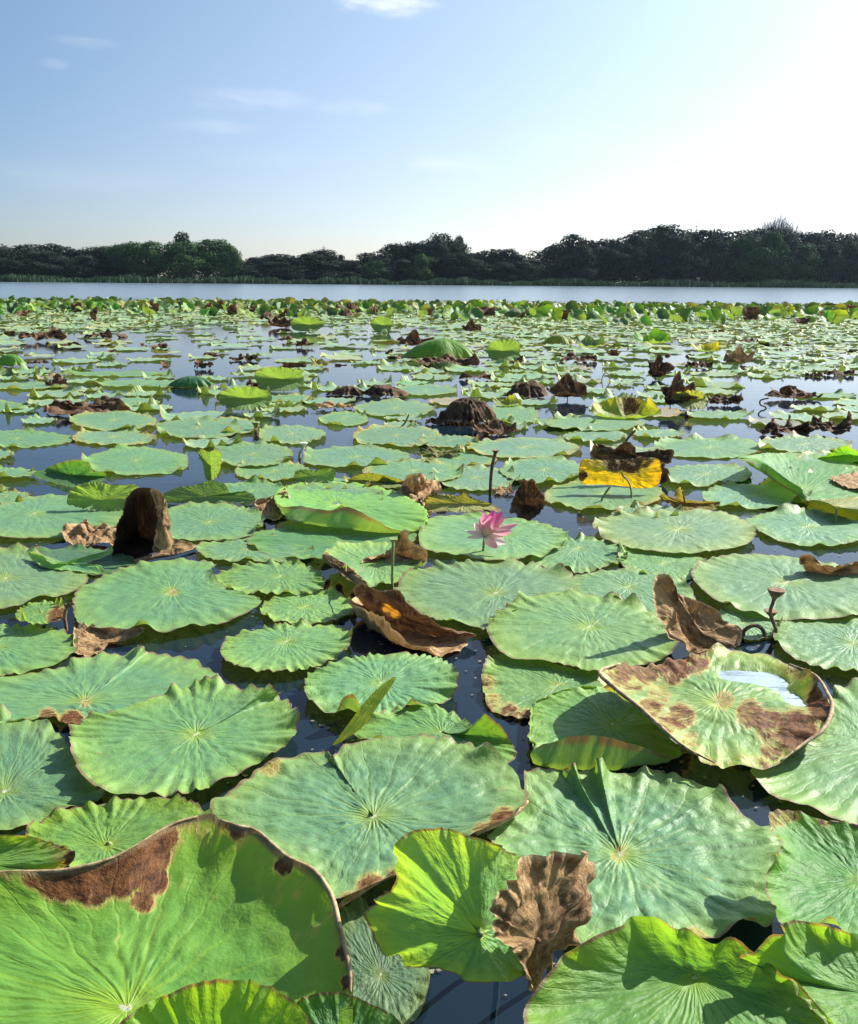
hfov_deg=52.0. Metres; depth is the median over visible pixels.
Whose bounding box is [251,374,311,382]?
lotus leaf
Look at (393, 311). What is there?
raised lotus leaf
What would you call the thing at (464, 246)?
tree
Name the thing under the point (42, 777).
lotus leaf
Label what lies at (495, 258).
tree
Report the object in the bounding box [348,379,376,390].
lotus leaf
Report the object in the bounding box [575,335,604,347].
raised lotus leaf
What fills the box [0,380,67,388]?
lotus leaf
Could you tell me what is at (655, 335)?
raised lotus leaf
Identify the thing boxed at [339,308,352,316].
withered lotus leaf
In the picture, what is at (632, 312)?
raised lotus leaf
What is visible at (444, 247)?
tree
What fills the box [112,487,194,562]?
withered lotus leaf
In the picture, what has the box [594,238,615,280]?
tree
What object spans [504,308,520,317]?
raised lotus leaf
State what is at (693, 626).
withered lotus leaf
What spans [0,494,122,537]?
lotus leaf
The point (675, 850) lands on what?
lotus leaf
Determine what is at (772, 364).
lotus leaf
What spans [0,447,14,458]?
lotus leaf
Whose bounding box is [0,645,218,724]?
lotus leaf
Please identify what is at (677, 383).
withered lotus leaf
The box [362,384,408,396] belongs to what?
withered lotus leaf
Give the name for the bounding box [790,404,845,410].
lotus leaf
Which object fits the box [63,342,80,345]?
withered lotus leaf
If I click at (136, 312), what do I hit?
raised lotus leaf
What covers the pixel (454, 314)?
raised lotus leaf
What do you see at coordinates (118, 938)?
lotus leaf
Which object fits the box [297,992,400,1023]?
lotus leaf
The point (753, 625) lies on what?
dry stalk
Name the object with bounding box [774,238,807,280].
tree
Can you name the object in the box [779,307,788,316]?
raised lotus leaf
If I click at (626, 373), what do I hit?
lotus leaf
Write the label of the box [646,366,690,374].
lotus leaf
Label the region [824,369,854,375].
withered lotus leaf
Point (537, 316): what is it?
raised lotus leaf
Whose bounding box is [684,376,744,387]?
lotus leaf
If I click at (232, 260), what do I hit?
tree
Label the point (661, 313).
raised lotus leaf
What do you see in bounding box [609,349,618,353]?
withered lotus leaf
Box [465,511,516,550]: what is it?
lotus flower
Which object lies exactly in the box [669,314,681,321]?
raised lotus leaf
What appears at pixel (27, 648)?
lotus leaf
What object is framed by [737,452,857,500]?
lotus leaf
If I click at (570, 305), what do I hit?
raised lotus leaf
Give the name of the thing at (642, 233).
tree
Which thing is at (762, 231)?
tree
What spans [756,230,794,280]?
tree
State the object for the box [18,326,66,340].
withered lotus leaf
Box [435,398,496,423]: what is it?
withered lotus leaf
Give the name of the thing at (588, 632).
lotus leaf
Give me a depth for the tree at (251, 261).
235.61 m
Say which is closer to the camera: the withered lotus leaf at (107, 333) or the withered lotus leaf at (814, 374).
the withered lotus leaf at (814, 374)
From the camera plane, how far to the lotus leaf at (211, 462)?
5.37 m
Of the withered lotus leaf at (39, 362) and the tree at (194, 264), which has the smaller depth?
the withered lotus leaf at (39, 362)
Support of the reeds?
on the ground
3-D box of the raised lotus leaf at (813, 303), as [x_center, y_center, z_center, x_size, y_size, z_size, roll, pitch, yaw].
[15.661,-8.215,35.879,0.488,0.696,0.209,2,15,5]
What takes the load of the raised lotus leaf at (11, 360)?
on the water
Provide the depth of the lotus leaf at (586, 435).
6.97 m
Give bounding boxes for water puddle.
[719,670,806,705]
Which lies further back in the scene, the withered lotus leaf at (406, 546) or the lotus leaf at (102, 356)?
the lotus leaf at (102, 356)
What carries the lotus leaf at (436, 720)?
on the water
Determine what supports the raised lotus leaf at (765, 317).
on the water
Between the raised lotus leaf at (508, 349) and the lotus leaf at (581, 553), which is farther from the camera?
the raised lotus leaf at (508, 349)
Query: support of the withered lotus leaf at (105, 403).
on the water
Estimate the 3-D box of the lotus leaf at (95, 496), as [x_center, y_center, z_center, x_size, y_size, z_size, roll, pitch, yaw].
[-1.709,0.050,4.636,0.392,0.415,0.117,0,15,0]
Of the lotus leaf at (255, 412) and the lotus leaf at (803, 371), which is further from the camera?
the lotus leaf at (803, 371)
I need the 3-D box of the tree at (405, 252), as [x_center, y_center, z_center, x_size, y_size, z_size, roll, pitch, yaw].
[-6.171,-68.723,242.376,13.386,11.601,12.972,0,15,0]
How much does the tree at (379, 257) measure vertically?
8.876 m
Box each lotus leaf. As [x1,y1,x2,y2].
[0,314,6,321]
[0,354,26,366]
[0,364,7,374]
[0,373,29,379]
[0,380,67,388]
[0,399,30,411]
[0,426,72,447]
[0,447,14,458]
[0,464,35,476]
[0,482,33,503]
[0,484,8,491]
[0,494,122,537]
[0,542,88,608]
[0,622,77,676]
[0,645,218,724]
[0,703,104,829]
[0,813,353,1023]
[0,834,74,870]
[3,331,14,333]
[3,402,38,412]
[5,300,13,307]
[7,306,17,312]
[9,302,18,306]
[12,362,55,373]
[15,597,67,624]
[16,310,30,315]
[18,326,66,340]
[20,305,29,310]
[21,413,57,423]
[23,368,51,376]
[25,793,212,866]
[26,396,86,405]
[27,359,49,363]
[27,384,82,397]
[29,550,112,573]
[30,302,39,310]
[33,460,106,486]
[36,542,137,574]
[37,373,66,379]
[43,395,130,414]
[44,373,66,385]
[51,357,99,362]
[56,304,66,310]
[58,369,167,376]
[59,362,93,370]
[62,519,115,546]
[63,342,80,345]
[67,378,112,382]
[67,482,138,511]
[68,675,299,797]
[69,409,157,430]
[71,302,82,311]
[72,425,156,444]
[72,557,261,631]
[73,622,144,656]
[78,386,102,391]
[81,443,188,474]
[83,328,112,338]
[83,388,123,397]
[85,300,94,309]
[86,352,114,358]
[90,306,97,320]
[93,301,102,310]
[93,379,174,386]
[96,360,126,365]
[110,302,119,309]
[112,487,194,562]
[119,979,310,1023]
[120,394,159,405]
[123,385,170,395]
[124,394,172,410]
[126,357,170,360]
[129,309,140,314]
[142,303,146,313]
[142,369,175,378]
[146,307,155,314]
[148,301,158,311]
[151,343,167,347]
[155,415,241,438]
[159,361,169,366]
[159,405,232,420]
[163,481,255,503]
[167,376,214,387]
[167,501,265,540]
[182,432,241,448]
[183,302,194,310]
[194,360,213,368]
[195,533,313,561]
[197,384,223,394]
[197,416,259,432]
[198,374,229,380]
[198,449,221,480]
[200,308,209,315]
[203,352,217,355]
[204,302,212,307]
[208,307,217,315]
[210,733,528,907]
[213,300,222,309]
[214,438,292,466]
[215,558,325,595]
[216,386,271,410]
[219,378,251,388]
[220,618,352,671]
[224,474,285,499]
[226,303,236,314]
[229,353,257,360]
[229,367,254,375]
[235,458,308,480]
[237,308,244,314]
[238,363,274,369]
[243,402,279,416]
[246,311,254,317]
[246,379,257,386]
[246,523,416,559]
[249,305,257,311]
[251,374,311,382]
[252,490,288,520]
[254,366,303,390]
[258,424,325,444]
[259,312,273,319]
[259,403,307,411]
[260,305,271,313]
[260,585,352,623]
[268,316,292,327]
[269,400,302,405]
[271,392,314,401]
[274,356,315,362]
[274,481,427,532]
[278,307,289,317]
[282,336,291,339]
[282,362,306,366]
[286,311,293,316]
[287,482,383,509]
[290,316,324,331]
[291,366,322,369]
[294,468,335,482]
[296,338,313,346]
[297,310,307,316]
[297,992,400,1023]
[301,396,355,403]
[302,370,317,375]
[302,375,321,386]
[303,442,410,466]
[304,651,458,712]
[305,477,370,488]
[310,381,347,390]
[311,358,328,365]
[311,400,354,408]
[313,306,322,313]
[318,410,368,425]
[321,554,475,656]
[323,540,426,586]
[325,386,364,395]
[326,307,336,315]
[332,677,395,744]
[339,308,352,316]
[340,896,429,1023]
[343,473,402,487]
[347,302,356,312]
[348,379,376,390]
[351,359,380,363]
[353,397,436,415]
[353,424,441,446]
[354,701,516,763]
[357,375,391,385]
[361,529,427,564]
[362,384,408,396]
[362,456,463,482]
[363,827,524,982]
[365,308,374,314]
[370,316,393,332]
[374,303,377,314]
[376,358,422,370]
[384,413,421,420]
[384,421,417,426]
[386,308,397,314]
[394,557,579,629]
[395,375,433,384]
[395,383,457,395]
[396,357,422,360]
[397,329,433,344]
[400,473,441,516]
[401,339,478,358]
[404,304,412,312]
[409,366,444,372]
[411,371,452,379]
[415,352,479,365]
[415,447,463,457]
[418,433,478,447]
[418,510,568,559]
[419,310,424,317]
[421,444,496,466]
[424,491,500,513]
[425,417,456,424]
[426,308,435,314]
[429,397,480,404]
[431,310,442,313]
[431,463,519,490]
[433,314,443,318]
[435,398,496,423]
[443,308,458,318]
[445,364,499,371]
[450,307,458,321]
[458,313,471,320]
[459,371,495,378]
[461,308,469,313]
[461,384,491,390]
[461,387,508,398]
[462,319,480,330]
[465,304,474,308]
[467,380,513,386]
[467,434,581,458]
[468,307,482,319]
[470,418,518,434]
[477,306,495,316]
[481,359,508,362]
[481,654,606,718]
[484,339,520,360]
[485,358,522,365]
[486,371,504,374]
[486,589,679,670]
[487,758,781,944]
[488,415,528,429]
[489,850,595,990]
[490,371,526,381]
[491,403,538,424]
[492,395,521,405]
[494,482,513,495]
[496,387,510,392]
[498,308,508,313]
[500,454,579,482]
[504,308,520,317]
[504,371,554,378]
[506,380,548,397]
[509,368,532,371]
[509,478,545,520]
[511,302,519,305]
[512,393,557,404]
[515,360,556,369]
[517,309,528,317]
[518,300,528,304]
[522,355,559,363]
[523,375,555,383]
[523,916,832,1023]
[527,685,682,769]
[528,306,535,316]
[530,531,627,572]
[532,313,542,319]
[533,414,596,425]
[537,304,553,316]
[542,335,575,344]
[542,364,569,371]
[544,476,664,509]
[546,373,590,399]
[546,411,645,430]
[548,308,562,320]
[555,363,580,366]
[556,370,590,375]
[558,374,602,382]
[560,351,596,361]
[562,310,572,317]
[563,426,626,441]
[564,364,592,370]
[565,301,577,309]
[567,309,582,317]
[567,312,572,322]
[574,568,695,611]
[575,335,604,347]
[577,313,586,320]
[578,457,661,497]
[585,304,594,313]
[586,310,599,319]
[587,387,614,393]
[590,439,664,458]
[590,442,673,483]
[591,396,660,418]
[592,307,603,319]
[592,506,756,553]
[593,388,647,403]
[597,302,605,311]
[597,642,834,769]
[599,315,607,323]
[602,360,631,367]
[603,370,644,375]
[604,306,616,315]
[605,316,613,321]
[607,379,634,384]
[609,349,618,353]
[610,301,623,307]
[611,500,682,517]
[613,306,626,313]
[616,311,628,317]
[618,377,645,381]
[618,539,705,581]
[619,317,627,324]
[624,313,633,320]
[630,303,643,309]
[630,308,635,315]
[633,308,643,318]
[633,425,684,437]
[634,328,672,343]
[634,363,648,365]
[636,390,664,397]
[640,315,651,325]
[644,382,670,389]
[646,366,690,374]
[646,394,664,402]
[647,353,674,378]
[653,573,741,653]
[654,406,685,416]
[654,433,768,458]
[656,308,669,318]
[659,487,719,510]
[661,371,698,406]
[667,309,675,314]
[667,462,751,486]
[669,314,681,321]
[671,390,708,409]
[674,370,713,379]
[679,307,693,321]
[684,360,712,367]
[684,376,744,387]
[687,408,753,418]
[690,370,737,376]
[691,340,720,352]
[691,553,857,620]
[695,311,708,320]
[695,385,736,394]
[702,480,811,508]
[705,309,714,321]
[707,308,721,319]
[708,393,743,405]
[712,363,732,367]
[713,302,723,306]
[716,364,752,372]
[719,313,727,323]
[719,604,782,639]
[722,309,734,319]
[723,346,758,363]
[730,306,742,315]
[731,338,758,341]
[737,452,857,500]
[739,919,857,1023]
[743,306,759,320]
[745,365,780,370]
[745,503,857,545]
[748,372,783,378]
[748,415,800,425]
[750,677,857,823]
[756,360,790,368]
[759,305,772,315]
[759,415,809,435]
[759,430,852,452]
[763,315,775,320]
[764,370,801,374]
[765,385,823,398]
[766,361,803,365]
[766,809,857,933]
[767,312,781,321]
[769,309,785,318]
[769,410,828,421]
[773,616,857,670]
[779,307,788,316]
[781,366,813,371]
[785,360,804,363]
[787,306,794,314]
[790,363,837,370]
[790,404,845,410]
[793,317,809,324]
[795,450,857,462]
[797,369,823,373]
[799,362,832,366]
[799,554,857,575]
[802,496,857,522]
[804,315,815,323]
[805,371,823,376]
[806,411,851,434]
[808,302,818,305]
[811,388,855,397]
[819,445,857,464]
[822,310,834,320]
[822,409,857,418]
[824,362,845,364]
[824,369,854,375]
[831,470,857,487]
[833,315,849,323]
[833,398,857,405]
[834,309,847,318]
[835,365,857,372]
[837,404,857,411]
[841,356,857,364]
[847,303,857,308]
[849,307,857,316]
[851,310,857,319]
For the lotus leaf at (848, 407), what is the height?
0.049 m
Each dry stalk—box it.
[63,602,74,630]
[601,372,609,388]
[601,486,610,500]
[625,430,635,441]
[741,623,766,639]
[759,397,768,407]
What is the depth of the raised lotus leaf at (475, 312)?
27.57 m
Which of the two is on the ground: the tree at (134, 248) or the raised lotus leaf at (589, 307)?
the tree at (134, 248)
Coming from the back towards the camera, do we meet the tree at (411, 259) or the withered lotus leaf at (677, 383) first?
the tree at (411, 259)
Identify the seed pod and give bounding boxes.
[489,449,498,496]
[764,608,777,625]
[767,587,785,632]
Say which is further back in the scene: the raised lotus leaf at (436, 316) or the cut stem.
the raised lotus leaf at (436, 316)
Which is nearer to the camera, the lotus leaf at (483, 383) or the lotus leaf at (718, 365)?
the lotus leaf at (483, 383)
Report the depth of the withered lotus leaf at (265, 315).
26.75 m
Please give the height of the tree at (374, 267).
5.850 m
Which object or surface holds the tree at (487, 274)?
on the ground
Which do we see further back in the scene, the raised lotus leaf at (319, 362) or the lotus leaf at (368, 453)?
the raised lotus leaf at (319, 362)
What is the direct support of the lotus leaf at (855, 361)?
on the water
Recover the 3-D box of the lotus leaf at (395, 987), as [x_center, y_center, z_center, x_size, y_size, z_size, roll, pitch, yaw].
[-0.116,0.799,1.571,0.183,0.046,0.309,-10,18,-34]
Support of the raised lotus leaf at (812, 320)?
on the water
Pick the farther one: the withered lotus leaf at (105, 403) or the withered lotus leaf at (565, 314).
the withered lotus leaf at (565, 314)
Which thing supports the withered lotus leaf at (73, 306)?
on the water
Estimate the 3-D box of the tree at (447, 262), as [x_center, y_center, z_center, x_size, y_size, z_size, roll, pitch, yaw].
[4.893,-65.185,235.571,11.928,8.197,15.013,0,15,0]
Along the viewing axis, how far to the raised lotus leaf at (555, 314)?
27.12 m
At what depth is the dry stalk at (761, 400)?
8.66 m
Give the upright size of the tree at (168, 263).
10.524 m
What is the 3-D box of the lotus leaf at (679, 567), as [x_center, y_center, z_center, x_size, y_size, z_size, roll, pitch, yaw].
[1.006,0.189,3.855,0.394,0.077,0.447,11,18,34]
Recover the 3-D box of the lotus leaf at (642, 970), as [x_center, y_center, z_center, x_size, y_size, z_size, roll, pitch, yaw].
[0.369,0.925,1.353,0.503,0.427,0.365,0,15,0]
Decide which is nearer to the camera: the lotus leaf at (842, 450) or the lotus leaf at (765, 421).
the lotus leaf at (842, 450)
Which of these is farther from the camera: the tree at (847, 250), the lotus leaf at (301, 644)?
the tree at (847, 250)
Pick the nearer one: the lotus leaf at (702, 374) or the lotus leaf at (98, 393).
the lotus leaf at (98, 393)
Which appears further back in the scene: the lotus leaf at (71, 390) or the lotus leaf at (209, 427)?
the lotus leaf at (71, 390)
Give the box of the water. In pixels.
[0,282,857,1023]
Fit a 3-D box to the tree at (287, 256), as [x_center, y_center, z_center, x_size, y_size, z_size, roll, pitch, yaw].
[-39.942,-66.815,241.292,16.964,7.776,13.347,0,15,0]
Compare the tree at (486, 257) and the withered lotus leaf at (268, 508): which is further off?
the tree at (486, 257)
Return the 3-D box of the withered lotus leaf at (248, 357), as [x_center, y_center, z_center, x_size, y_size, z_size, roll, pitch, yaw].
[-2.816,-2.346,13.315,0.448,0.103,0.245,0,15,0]
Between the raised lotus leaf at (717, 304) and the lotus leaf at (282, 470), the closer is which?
the lotus leaf at (282, 470)
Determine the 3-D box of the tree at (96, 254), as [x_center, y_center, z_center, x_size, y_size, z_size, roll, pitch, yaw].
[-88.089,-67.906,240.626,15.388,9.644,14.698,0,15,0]
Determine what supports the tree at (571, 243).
on the ground
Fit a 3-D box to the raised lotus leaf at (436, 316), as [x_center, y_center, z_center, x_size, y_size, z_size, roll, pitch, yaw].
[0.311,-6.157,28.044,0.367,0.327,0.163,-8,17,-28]
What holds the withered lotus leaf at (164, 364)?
on the water
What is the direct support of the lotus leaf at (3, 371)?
on the water
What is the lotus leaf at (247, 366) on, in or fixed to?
on the water
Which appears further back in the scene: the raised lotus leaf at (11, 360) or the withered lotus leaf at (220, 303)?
the withered lotus leaf at (220, 303)
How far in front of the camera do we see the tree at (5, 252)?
243.16 m
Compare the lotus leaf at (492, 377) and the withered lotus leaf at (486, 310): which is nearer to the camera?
the lotus leaf at (492, 377)
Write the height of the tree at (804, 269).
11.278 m
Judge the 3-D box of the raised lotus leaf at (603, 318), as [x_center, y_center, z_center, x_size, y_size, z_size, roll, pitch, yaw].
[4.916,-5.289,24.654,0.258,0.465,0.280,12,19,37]
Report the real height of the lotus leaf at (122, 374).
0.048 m
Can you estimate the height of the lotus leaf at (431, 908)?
0.577 m
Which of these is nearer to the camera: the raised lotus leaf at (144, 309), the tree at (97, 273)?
the raised lotus leaf at (144, 309)
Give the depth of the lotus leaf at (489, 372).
11.53 m
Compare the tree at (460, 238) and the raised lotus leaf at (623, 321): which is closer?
the raised lotus leaf at (623, 321)
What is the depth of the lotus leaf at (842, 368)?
12.08 m
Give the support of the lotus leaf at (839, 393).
on the water
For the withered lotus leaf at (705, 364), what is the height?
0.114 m
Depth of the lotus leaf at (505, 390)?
9.92 m
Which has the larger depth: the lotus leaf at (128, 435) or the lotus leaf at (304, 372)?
the lotus leaf at (304, 372)
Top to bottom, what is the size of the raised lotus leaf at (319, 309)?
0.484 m
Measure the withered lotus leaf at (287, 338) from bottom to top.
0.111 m
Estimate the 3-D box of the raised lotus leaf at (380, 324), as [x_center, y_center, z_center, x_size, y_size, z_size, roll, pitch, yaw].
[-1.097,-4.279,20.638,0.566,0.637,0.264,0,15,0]
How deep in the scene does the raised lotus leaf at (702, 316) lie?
27.28 m
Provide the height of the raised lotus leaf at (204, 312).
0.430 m
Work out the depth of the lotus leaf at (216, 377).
10.82 m
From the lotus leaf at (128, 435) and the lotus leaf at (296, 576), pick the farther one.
the lotus leaf at (128, 435)
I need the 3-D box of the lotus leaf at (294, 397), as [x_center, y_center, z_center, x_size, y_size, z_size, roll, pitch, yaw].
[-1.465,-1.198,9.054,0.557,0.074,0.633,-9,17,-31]
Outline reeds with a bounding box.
[0,273,857,287]
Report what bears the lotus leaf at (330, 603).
on the water
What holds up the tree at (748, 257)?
on the ground
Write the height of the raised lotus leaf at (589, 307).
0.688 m
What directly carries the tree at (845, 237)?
on the ground
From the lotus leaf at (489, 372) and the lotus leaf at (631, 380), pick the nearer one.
the lotus leaf at (631, 380)
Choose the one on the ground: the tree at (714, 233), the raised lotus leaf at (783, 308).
the tree at (714, 233)
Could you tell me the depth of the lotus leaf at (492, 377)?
10.86 m
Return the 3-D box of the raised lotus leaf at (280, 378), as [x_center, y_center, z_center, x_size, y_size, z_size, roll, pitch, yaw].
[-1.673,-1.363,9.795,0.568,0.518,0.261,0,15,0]
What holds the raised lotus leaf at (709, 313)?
on the water
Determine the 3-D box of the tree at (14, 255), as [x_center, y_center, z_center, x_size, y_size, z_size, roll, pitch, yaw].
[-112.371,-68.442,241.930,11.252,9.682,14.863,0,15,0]
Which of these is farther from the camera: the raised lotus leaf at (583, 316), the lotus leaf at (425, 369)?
the raised lotus leaf at (583, 316)
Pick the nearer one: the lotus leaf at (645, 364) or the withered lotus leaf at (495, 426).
the withered lotus leaf at (495, 426)
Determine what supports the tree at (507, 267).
on the ground
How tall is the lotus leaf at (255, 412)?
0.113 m
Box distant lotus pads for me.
[0,307,857,362]
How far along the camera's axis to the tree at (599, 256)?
233.12 m
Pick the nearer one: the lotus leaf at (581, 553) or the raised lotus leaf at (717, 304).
the lotus leaf at (581, 553)
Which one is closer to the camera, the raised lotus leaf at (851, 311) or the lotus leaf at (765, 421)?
the lotus leaf at (765, 421)
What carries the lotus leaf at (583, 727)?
on the water
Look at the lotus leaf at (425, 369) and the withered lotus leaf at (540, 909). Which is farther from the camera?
the lotus leaf at (425, 369)
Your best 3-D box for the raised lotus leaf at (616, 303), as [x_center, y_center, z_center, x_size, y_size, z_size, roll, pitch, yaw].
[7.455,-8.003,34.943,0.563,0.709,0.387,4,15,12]
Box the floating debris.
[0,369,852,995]
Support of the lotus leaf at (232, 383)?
on the water
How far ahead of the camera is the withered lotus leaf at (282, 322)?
22.46 m
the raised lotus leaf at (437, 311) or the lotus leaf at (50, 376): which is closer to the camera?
the lotus leaf at (50, 376)
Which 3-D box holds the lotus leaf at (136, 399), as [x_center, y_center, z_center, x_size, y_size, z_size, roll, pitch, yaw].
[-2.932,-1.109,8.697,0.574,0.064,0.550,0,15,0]
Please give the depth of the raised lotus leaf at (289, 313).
28.55 m
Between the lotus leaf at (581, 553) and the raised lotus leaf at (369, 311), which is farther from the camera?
the raised lotus leaf at (369, 311)
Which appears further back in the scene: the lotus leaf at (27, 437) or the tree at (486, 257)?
the tree at (486, 257)
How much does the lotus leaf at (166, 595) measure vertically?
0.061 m
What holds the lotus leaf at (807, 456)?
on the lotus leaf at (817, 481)
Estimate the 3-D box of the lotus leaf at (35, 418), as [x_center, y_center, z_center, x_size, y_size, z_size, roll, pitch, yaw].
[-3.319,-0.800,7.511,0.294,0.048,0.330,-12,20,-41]
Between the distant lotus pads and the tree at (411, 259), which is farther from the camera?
the tree at (411, 259)
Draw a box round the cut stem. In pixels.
[389,537,397,589]
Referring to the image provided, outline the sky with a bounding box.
[0,0,857,275]
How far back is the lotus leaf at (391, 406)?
8.40 m
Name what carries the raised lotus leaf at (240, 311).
on the water
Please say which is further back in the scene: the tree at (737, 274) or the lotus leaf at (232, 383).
the tree at (737, 274)
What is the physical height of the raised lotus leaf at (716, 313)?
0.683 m
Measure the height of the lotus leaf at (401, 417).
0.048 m
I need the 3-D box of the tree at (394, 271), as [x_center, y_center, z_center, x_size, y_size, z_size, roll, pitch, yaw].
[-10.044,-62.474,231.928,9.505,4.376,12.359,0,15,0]
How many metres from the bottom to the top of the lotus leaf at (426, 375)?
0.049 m
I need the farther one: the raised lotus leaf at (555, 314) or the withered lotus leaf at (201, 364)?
the raised lotus leaf at (555, 314)
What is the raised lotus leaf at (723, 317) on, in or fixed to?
on the water
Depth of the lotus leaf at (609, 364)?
12.63 m
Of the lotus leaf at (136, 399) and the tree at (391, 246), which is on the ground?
the tree at (391, 246)
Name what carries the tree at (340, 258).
on the ground
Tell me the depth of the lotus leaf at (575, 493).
5.06 m
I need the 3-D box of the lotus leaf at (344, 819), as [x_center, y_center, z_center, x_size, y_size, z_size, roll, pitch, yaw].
[-0.124,0.640,2.019,0.669,0.068,0.570,-11,18,-36]
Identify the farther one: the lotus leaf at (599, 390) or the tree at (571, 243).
the tree at (571, 243)
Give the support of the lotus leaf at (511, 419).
on the water
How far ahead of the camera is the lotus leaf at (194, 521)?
4.43 m
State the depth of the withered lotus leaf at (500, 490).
5.11 m
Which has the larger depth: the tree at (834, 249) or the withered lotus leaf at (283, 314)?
the tree at (834, 249)
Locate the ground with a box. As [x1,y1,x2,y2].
[129,275,853,284]
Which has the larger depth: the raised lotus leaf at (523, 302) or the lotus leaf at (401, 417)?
the raised lotus leaf at (523, 302)
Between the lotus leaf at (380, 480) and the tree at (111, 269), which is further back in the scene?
the tree at (111, 269)
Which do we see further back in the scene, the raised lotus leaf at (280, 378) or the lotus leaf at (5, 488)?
the raised lotus leaf at (280, 378)
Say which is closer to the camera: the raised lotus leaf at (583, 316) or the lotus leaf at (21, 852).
the lotus leaf at (21, 852)
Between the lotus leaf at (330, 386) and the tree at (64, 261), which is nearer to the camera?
the lotus leaf at (330, 386)
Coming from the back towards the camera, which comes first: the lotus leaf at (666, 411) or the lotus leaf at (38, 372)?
the lotus leaf at (38, 372)
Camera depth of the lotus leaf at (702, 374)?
11.31 m
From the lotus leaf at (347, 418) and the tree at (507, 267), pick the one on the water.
the lotus leaf at (347, 418)
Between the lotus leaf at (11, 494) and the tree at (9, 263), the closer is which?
the lotus leaf at (11, 494)
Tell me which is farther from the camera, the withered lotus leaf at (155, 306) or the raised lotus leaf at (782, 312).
the withered lotus leaf at (155, 306)
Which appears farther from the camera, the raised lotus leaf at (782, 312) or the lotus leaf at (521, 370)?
the raised lotus leaf at (782, 312)
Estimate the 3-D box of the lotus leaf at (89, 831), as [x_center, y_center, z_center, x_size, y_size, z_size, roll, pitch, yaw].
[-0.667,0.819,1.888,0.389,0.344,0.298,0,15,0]
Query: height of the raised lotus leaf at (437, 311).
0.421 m
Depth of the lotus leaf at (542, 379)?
10.74 m
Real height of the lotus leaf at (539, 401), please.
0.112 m
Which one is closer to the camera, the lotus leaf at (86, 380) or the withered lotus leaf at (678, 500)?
the withered lotus leaf at (678, 500)
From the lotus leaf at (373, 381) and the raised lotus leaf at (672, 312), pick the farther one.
the raised lotus leaf at (672, 312)
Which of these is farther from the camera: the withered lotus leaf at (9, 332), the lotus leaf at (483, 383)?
the withered lotus leaf at (9, 332)
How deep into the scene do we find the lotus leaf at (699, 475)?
5.60 m
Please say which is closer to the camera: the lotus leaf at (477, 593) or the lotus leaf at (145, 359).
the lotus leaf at (477, 593)
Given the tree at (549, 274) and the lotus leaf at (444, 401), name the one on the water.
the lotus leaf at (444, 401)
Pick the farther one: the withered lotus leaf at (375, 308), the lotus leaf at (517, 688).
the withered lotus leaf at (375, 308)
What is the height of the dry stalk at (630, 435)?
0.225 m
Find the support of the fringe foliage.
on the water
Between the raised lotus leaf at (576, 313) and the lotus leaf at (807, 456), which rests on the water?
the raised lotus leaf at (576, 313)
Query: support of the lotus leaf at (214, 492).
on the water
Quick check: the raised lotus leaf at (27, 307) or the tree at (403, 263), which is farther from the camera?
the tree at (403, 263)
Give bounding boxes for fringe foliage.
[0,295,857,314]
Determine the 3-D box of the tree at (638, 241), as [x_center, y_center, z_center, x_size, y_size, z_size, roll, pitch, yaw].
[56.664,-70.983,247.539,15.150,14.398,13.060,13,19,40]
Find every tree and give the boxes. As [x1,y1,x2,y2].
[0,244,16,258]
[0,248,15,258]
[0,258,14,273]
[0,260,31,275]
[2,259,49,276]
[7,245,31,260]
[13,243,47,262]
[19,248,71,277]
[29,243,66,260]
[42,257,74,277]
[54,246,75,258]
[57,258,81,277]
[64,249,88,258]
[65,254,102,278]
[69,261,118,279]
[77,246,118,277]
[95,260,124,277]
[99,244,143,276]
[111,241,151,274]
[124,240,176,277]
[147,241,193,278]
[165,231,189,278]
[168,240,213,278]
[184,239,227,277]
[204,239,241,277]
[214,244,246,277]
[215,260,255,277]
[233,256,273,277]
[234,265,275,277]
[241,262,287,276]
[255,254,292,272]
[256,261,299,279]
[265,254,301,276]
[276,265,305,280]
[279,253,344,279]
[289,269,318,280]
[306,249,341,263]
[308,260,357,279]
[309,263,337,279]
[336,254,346,271]
[339,271,366,278]
[344,259,366,271]
[356,250,400,273]
[358,269,401,280]
[360,261,393,280]
[374,266,404,281]
[378,242,409,263]
[385,258,415,280]
[392,243,402,264]
[398,241,425,259]
[398,257,440,280]
[404,254,434,280]
[409,242,438,274]
[413,250,461,279]
[419,232,452,245]
[425,237,462,277]
[431,253,466,278]
[436,239,479,278]
[439,252,486,279]
[454,235,463,260]
[466,252,488,264]
[468,264,515,281]
[475,251,494,279]
[482,249,509,264]
[486,262,524,281]
[487,248,520,280]
[499,253,538,279]
[510,261,546,282]
[513,258,547,280]
[525,250,559,271]
[537,263,571,280]
[541,242,567,279]
[550,233,598,278]
[566,244,597,280]
[579,247,613,281]
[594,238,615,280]
[596,246,620,281]
[598,253,647,282]
[600,237,642,281]
[618,233,649,281]
[627,230,662,281]
[644,224,675,281]
[648,233,694,280]
[651,224,693,279]
[657,236,709,280]
[676,229,698,247]
[690,229,726,280]
[697,230,765,281]
[704,228,726,281]
[719,241,758,282]
[725,235,778,282]
[738,236,760,281]
[739,228,769,281]
[747,241,790,280]
[755,214,806,238]
[756,226,791,258]
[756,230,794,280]
[773,240,799,280]
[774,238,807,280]
[775,227,797,279]
[785,243,827,282]
[797,229,857,282]
[801,231,835,281]
[803,244,841,282]
[817,243,851,283]
[827,233,852,282]
[829,240,857,283]
[841,231,857,278]
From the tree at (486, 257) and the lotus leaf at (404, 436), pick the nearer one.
the lotus leaf at (404, 436)
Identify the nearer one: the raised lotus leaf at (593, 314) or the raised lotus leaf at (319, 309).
the raised lotus leaf at (593, 314)

